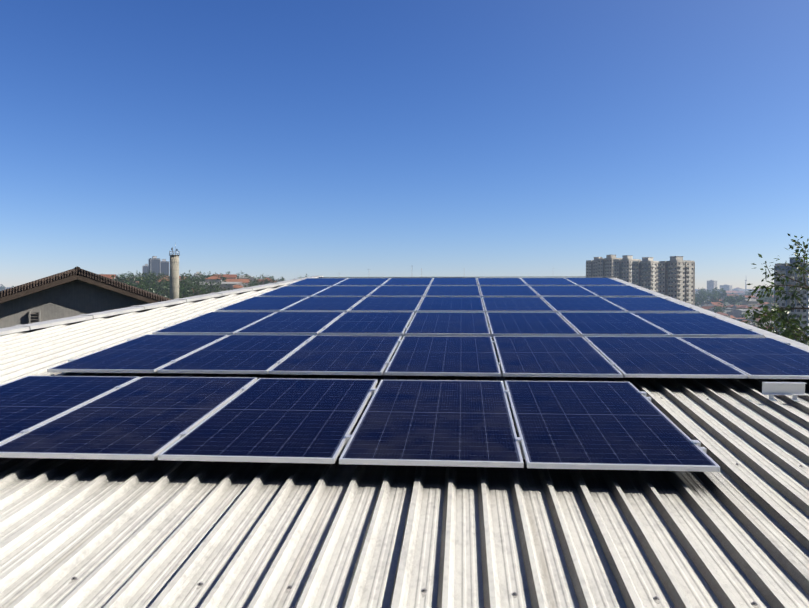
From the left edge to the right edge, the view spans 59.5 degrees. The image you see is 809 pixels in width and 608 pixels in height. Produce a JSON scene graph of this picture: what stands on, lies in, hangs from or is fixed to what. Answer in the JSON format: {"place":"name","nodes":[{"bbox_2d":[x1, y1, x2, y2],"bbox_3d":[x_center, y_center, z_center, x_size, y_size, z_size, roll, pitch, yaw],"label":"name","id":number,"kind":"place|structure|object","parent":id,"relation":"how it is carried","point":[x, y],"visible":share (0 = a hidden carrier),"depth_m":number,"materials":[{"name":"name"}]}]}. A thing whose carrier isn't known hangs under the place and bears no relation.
{"place":"outdoors","nodes":[
{"label":"outdoors","id":0,"kind":"place"},
{"bbox_2d":[0,284,808,607],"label":"roof sheet","id":1,"kind":"object","parent":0,"point":[156,532],"visible":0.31,"depth_m":3.48,"materials":[{"name":"white metal"}]},
{"bbox_2d":[158,378,377,463],"bbox_3d":[-0.832,0.778,5.102,1.038,0.031,2.094,0,6,5],"label":"solar panel","id":2,"kind":"object","parent":1,"relation":"on","point":[283,420],"visible":1,"depth_m":4.73,"materials":[{"name":"glass"}]},
{"bbox_2d":[235,312,344,334],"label":"solar panel","id":3,"kind":"object","parent":1,"relation":"on","point":[295,323],"visible":0.92,"depth_m":9.51,"materials":[{"name":"glass"}]},
{"bbox_2d":[257,286,330,296],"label":"solar panel","id":4,"kind":"object","parent":1,"relation":"on","point":[297,291],"visible":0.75,"depth_m":14.22,"materials":[{"name":"glass"}]},
{"bbox_2d":[287,278,347,285],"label":"solar panel","id":5,"kind":"object","parent":1,"relation":"on","point":[319,282],"visible":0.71,"depth_m":16.45,"materials":[{"name":"glass"}]},
{"bbox_2d":[281,297,364,311],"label":"solar panel","id":6,"kind":"object","parent":1,"relation":"on","point":[327,304],"visible":0.9,"depth_m":11.83,"materials":[{"name":"glass"}]},
{"bbox_2d":[312,286,379,296],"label":"solar panel","id":7,"kind":"object","parent":1,"relation":"on","point":[348,291],"visible":0.83,"depth_m":14.14,"materials":[{"name":"glass"}]},
{"bbox_2d":[334,278,389,285],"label":"solar panel","id":8,"kind":"object","parent":1,"relation":"on","point":[364,282],"visible":0.83,"depth_m":16.36,"materials":[{"name":"glass"}]},
{"bbox_2d":[319,312,413,335],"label":"solar panel","id":9,"kind":"object","parent":1,"relation":"on","point":[374,323],"visible":1,"depth_m":9.44,"materials":[{"name":"glass"}]},
{"bbox_2d":[349,297,422,312],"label":"solar panel","id":10,"kind":"object","parent":1,"relation":"on","point":[389,304],"visible":0.9,"depth_m":11.75,"materials":[{"name":"glass"}]},
{"bbox_2d":[368,286,428,296],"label":"solar panel","id":11,"kind":"object","parent":1,"relation":"on","point":[400,291],"visible":0.9,"depth_m":14.01,"materials":[{"name":"glass"}]},
{"bbox_2d":[382,278,432,285],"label":"solar panel","id":12,"kind":"object","parent":1,"relation":"on","point":[409,282],"visible":0.79,"depth_m":16.24,"materials":[{"name":"glass"}]},
{"bbox_2d":[68,397,803,607],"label":"roof screws","id":13,"kind":"object","parent":1,"relation":"attached to","point":[514,595],"visible":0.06,"depth_m":2.85,"materials":[{"name":"grey metal"}]},
{"bbox_2d":[405,312,489,335],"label":"solar panel","id":14,"kind":"object","parent":1,"relation":"on","point":[448,324],"visible":1,"depth_m":9.36,"materials":[{"name":"glass"}]},
{"bbox_2d":[417,297,484,311],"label":"solar panel","id":15,"kind":"object","parent":1,"relation":"on","point":[451,304],"visible":0.94,"depth_m":11.69,"materials":[{"name":"glass"}]},
{"bbox_2d":[425,286,480,296],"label":"solar panel","id":16,"kind":"object","parent":1,"relation":"on","point":[453,291],"visible":0.85,"depth_m":13.93,"materials":[{"name":"glass"}]},
{"bbox_2d":[430,278,477,285],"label":"solar panel","id":17,"kind":"object","parent":1,"relation":"on","point":[454,282],"visible":0.81,"depth_m":16.11,"materials":[{"name":"glass"}]},
{"bbox_2d":[477,278,526,285],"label":"solar panel","id":18,"kind":"object","parent":1,"relation":"on","point":[500,282],"visible":0.85,"depth_m":16.04,"materials":[{"name":"glass"}]},
{"bbox_2d":[479,286,538,296],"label":"solar panel","id":19,"kind":"object","parent":1,"relation":"on","point":[506,291],"visible":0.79,"depth_m":13.84,"materials":[{"name":"glass"}]},
{"bbox_2d":[482,297,554,311],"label":"solar panel","id":20,"kind":"object","parent":1,"relation":"on","point":[515,304],"visible":0.81,"depth_m":11.61,"materials":[{"name":"glass"}]},
{"bbox_2d":[493,336,622,377],"bbox_3d":[1.481,0.513,7.281,1.038,0.033,2.094,0,6,5],"label":"solar panel","id":21,"kind":"object","parent":1,"relation":"on","point":[537,356],"visible":1,"depth_m":6.97,"materials":[{"name":"glass"}]},
{"bbox_2d":[504,381,719,471],"bbox_3d":[1.281,0.780,4.923,1.038,0.032,2.094,0,6,5],"label":"solar panel","id":22,"kind":"object","parent":1,"relation":"on","point":[602,425],"visible":1,"depth_m":4.54,"materials":[{"name":"glass"}]},
{"bbox_2d":[558,312,670,336],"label":"solar panel","id":23,"kind":"object","parent":1,"relation":"on","point":[607,324],"visible":0.85,"depth_m":9.21,"materials":[{"name":"glass"}]},
{"bbox_2d":[584,336,747,377],"bbox_3d":[2.532,0.511,7.194,1.038,0.034,2.094,0,6,5],"label":"solar panel","id":24,"kind":"object","parent":1,"relation":"on","point":[650,357],"visible":0.98,"depth_m":6.89,"materials":[{"name":"glass"}]},
{"bbox_2d":[632,313,763,336],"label":"solar panel","id":25,"kind":"object","parent":1,"relation":"on","point":[689,325],"visible":0.88,"depth_m":9.10,"materials":[{"name":"glass"}]},
{"bbox_2d":[677,337,808,378],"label":"solar panel","id":26,"kind":"object","parent":1,"relation":"on","point":[761,358],"visible":0.9,"depth_m":7.03,"materials":[{"name":"glass"}]},
{"bbox_2d":[762,382,806,401],"bbox_3d":[3.061,0.706,5.704,0.330,0.145,0.070,0,6,5],"label":"junction box","id":27,"kind":"object","parent":1,"relation":"on","point":[772,389],"visible":1,"depth_m":5.71,"materials":[{"name":"metal"}]},
{"bbox_2d":[0,0,808,289],"label":"sky","id":28,"kind":"structure","parent":0,"point":[287,139],"materials":[{"name":"blue"}]},
{"bbox_2d":[740,233,808,344],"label":"tree","id":29,"kind":"object","parent":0,"point":[781,288],"depth_m":14.37,"materials":[{"name":"green plant"}]},
{"bbox_3d":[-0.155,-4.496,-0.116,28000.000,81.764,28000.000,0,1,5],"label":"ground","id":30,"kind":"structure","parent":0,"visible":0},
{"bbox_2d":[0,266,182,336],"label":"neighbour house","id":31,"kind":"structure","parent":30,"relation":"on","point":[76,291],"depth_m":19.74,"materials":[{"name":"paint"}]},
{"bbox_2d":[142,264,148,275],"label":"building","id":32,"kind":"structure","parent":30,"relation":"on","point":[145,268],"depth_m":1183.90,"materials":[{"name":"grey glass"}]},
{"bbox_2d":[148,256,160,275],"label":"twin tower","id":33,"kind":"structure","parent":30,"relation":"on","point":[154,262],"depth_m":925.22,"materials":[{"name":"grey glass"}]},
{"bbox_2d":[160,259,168,274],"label":"twin tower","id":34,"kind":"structure","parent":30,"relation":"on","point":[164,266],"depth_m":955.30,"materials":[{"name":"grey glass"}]},
{"bbox_2d":[169,246,179,299],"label":"chimney","id":35,"kind":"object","parent":30,"relation":"on","point":[174,276],"depth_m":204.88,"materials":[{"name":"grey concrete"}]},
{"bbox_2d":[5,274,773,331],"bbox_3d":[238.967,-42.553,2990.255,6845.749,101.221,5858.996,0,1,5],"label":"city houses","id":36,"kind":"structure","parent":30,"relation":"on","point":[730,310],"depth_m":744.33,"materials":[{"name":"tile"}]},
{"bbox_2d":[0,268,808,344],"bbox_3d":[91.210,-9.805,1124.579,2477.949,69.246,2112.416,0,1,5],"label":"city tree","id":37,"kind":"object","parent":30,"relation":"on","point":[701,296],"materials":[{"name":"green plant"}]},
{"bbox_2d":[586,257,601,277],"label":"apartment tower","id":38,"kind":"structure","parent":30,"relation":"on","point":[591,267],"depth_m":644.25,"materials":[{"name":"grey concrete"}]},
{"bbox_2d":[598,255,622,277],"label":"apartment tower","id":39,"kind":"structure","parent":30,"relation":"on","point":[605,266],"depth_m":594.97,"materials":[{"name":"grey concrete"}]},
{"bbox_2d":[613,255,641,282],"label":"apartment tower","id":40,"kind":"structure","parent":30,"relation":"on","point":[622,269],"depth_m":543.82,"materials":[{"name":"grey concrete"}]},
{"bbox_2d":[632,257,658,291],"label":"apartment tower","id":41,"kind":"structure","parent":30,"relation":"on","point":[645,272],"depth_m":501.03,"materials":[{"name":"grey concrete"}]},
{"bbox_2d":[658,256,694,304],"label":"apartment tower","id":42,"kind":"structure","parent":30,"relation":"on","point":[676,277],"depth_m":460.62,"materials":[{"name":"beige concrete"}]},
{"bbox_2d":[707,280,716,292],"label":"tower","id":43,"kind":"structure","parent":30,"relation":"on","point":[711,284],"depth_m":2511.78,"materials":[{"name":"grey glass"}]},
{"bbox_2d":[720,285,731,290],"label":"building","id":44,"kind":"structure","parent":30,"relation":"on","point":[727,287],"depth_m":2792.48,"materials":[{"name":"grey glass"}]},
{"bbox_2d":[774,257,808,343],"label":"apartment tower","id":45,"kind":"structure","parent":30,"relation":"on","point":[804,312],"depth_m":341.48,"materials":[{"name":"grey concrete"}]},
{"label":"building walls","id":46,"kind":"object","parent":30,"relation":"on","visible":0},
{"bbox_2d":[0,276,808,351],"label":"roof trims","id":47,"kind":"object","parent":46,"relation":"attached to","point":[83,317],"visible":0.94,"depth_m":11.77,"materials":[{"name":"white metal"}]},
{"bbox_2d":[0,376,139,444],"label":"solar panel","id":48,"kind":"object","parent":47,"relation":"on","point":[30,402],"visible":0.96,"depth_m":5.55,"materials":[{"name":"glass"}]},
{"bbox_2d":[0,377,256,459],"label":"solar panel","id":49,"kind":"object","parent":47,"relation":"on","point":[146,418],"visible":0.98,"depth_m":4.83,"materials":[{"name":"glass"}]},
{"bbox_2d":[47,334,227,372],"bbox_3d":[-2.748,0.508,7.628,1.038,0.033,2.094,0,6,5],"label":"solar panel","id":50,"kind":"object","parent":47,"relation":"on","point":[150,353],"visible":0.94,"depth_m":7.32,"materials":[{"name":"glass"}]},
{"bbox_2d":[152,312,275,334],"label":"solar panel","id":51,"kind":"object","parent":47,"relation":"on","point":[220,323],"visible":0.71,"depth_m":9.59,"materials":[{"name":"glass"}]},
{"bbox_2d":[157,335,313,373],"bbox_3d":[-1.688,0.507,7.546,1.038,0.030,2.094,0,6,5],"label":"solar panel","id":52,"kind":"object","parent":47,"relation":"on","point":[246,354],"visible":0.94,"depth_m":7.24,"materials":[{"name":"glass"}]},
{"bbox_2d":[215,297,307,311],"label":"solar panel","id":53,"kind":"object","parent":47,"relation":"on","point":[265,304],"visible":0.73,"depth_m":11.90,"materials":[{"name":"glass"}]},
{"bbox_2d":[269,335,401,374],"bbox_3d":[-0.637,0.511,7.449,1.038,0.034,2.094,0,6,5],"label":"solar panel","id":54,"kind":"object","parent":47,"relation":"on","point":[339,355],"visible":1,"depth_m":7.15,"materials":[{"name":"glass"}]},
{"bbox_2d":[20,278,790,458],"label":"clamps","id":55,"kind":"object","parent":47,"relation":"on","point":[519,439],"visible":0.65,"depth_m":6.69,"materials":[{"name":"metal"}]},
{"bbox_2d":[339,380,523,467],"bbox_3d":[0.231,0.781,5.013,1.038,0.030,2.094,0,6,5],"label":"solar panel","id":56,"kind":"object","parent":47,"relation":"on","point":[462,423],"visible":1,"depth_m":4.63,"materials":[{"name":"glass"}]},
{"bbox_2d":[385,336,500,376],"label":"solar panel","id":57,"kind":"object","parent":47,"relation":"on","point":[444,356],"visible":1,"depth_m":7.07,"materials":[{"name":"glass"}]},
{"bbox_2d":[486,312,578,336],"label":"solar panel","id":58,"kind":"object","parent":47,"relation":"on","point":[528,324],"visible":0.96,"depth_m":9.30,"materials":[{"name":"glass"}]},
{"bbox_2d":[521,278,576,285],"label":"solar panel","id":59,"kind":"object","parent":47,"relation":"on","point":[547,282],"visible":0.92,"depth_m":15.95,"materials":[{"name":"glass"}]},
{"bbox_2d":[529,286,597,296],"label":"solar panel","id":60,"kind":"object","parent":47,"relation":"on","point":[560,291],"visible":0.88,"depth_m":13.75,"materials":[{"name":"glass"}]},
{"bbox_2d":[541,297,625,312],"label":"solar panel","id":61,"kind":"object","parent":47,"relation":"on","point":[578,304],"visible":0.92,"depth_m":11.52,"materials":[{"name":"glass"}]},
{"bbox_2d":[565,277,627,285],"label":"solar panel","id":62,"kind":"object","parent":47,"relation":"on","point":[607,281],"visible":0.85,"depth_m":15.82,"materials":[{"name":"glass"}]},
{"bbox_2d":[580,286,656,296],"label":"solar panel","id":63,"kind":"object","parent":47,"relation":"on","point":[614,291],"visible":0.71,"depth_m":13.66,"materials":[{"name":"glass"}]},
{"bbox_2d":[601,297,698,312],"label":"solar panel","id":64,"kind":"object","parent":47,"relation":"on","point":[645,304],"visible":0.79,"depth_m":11.36,"materials":[{"name":"glass"}]}
]}

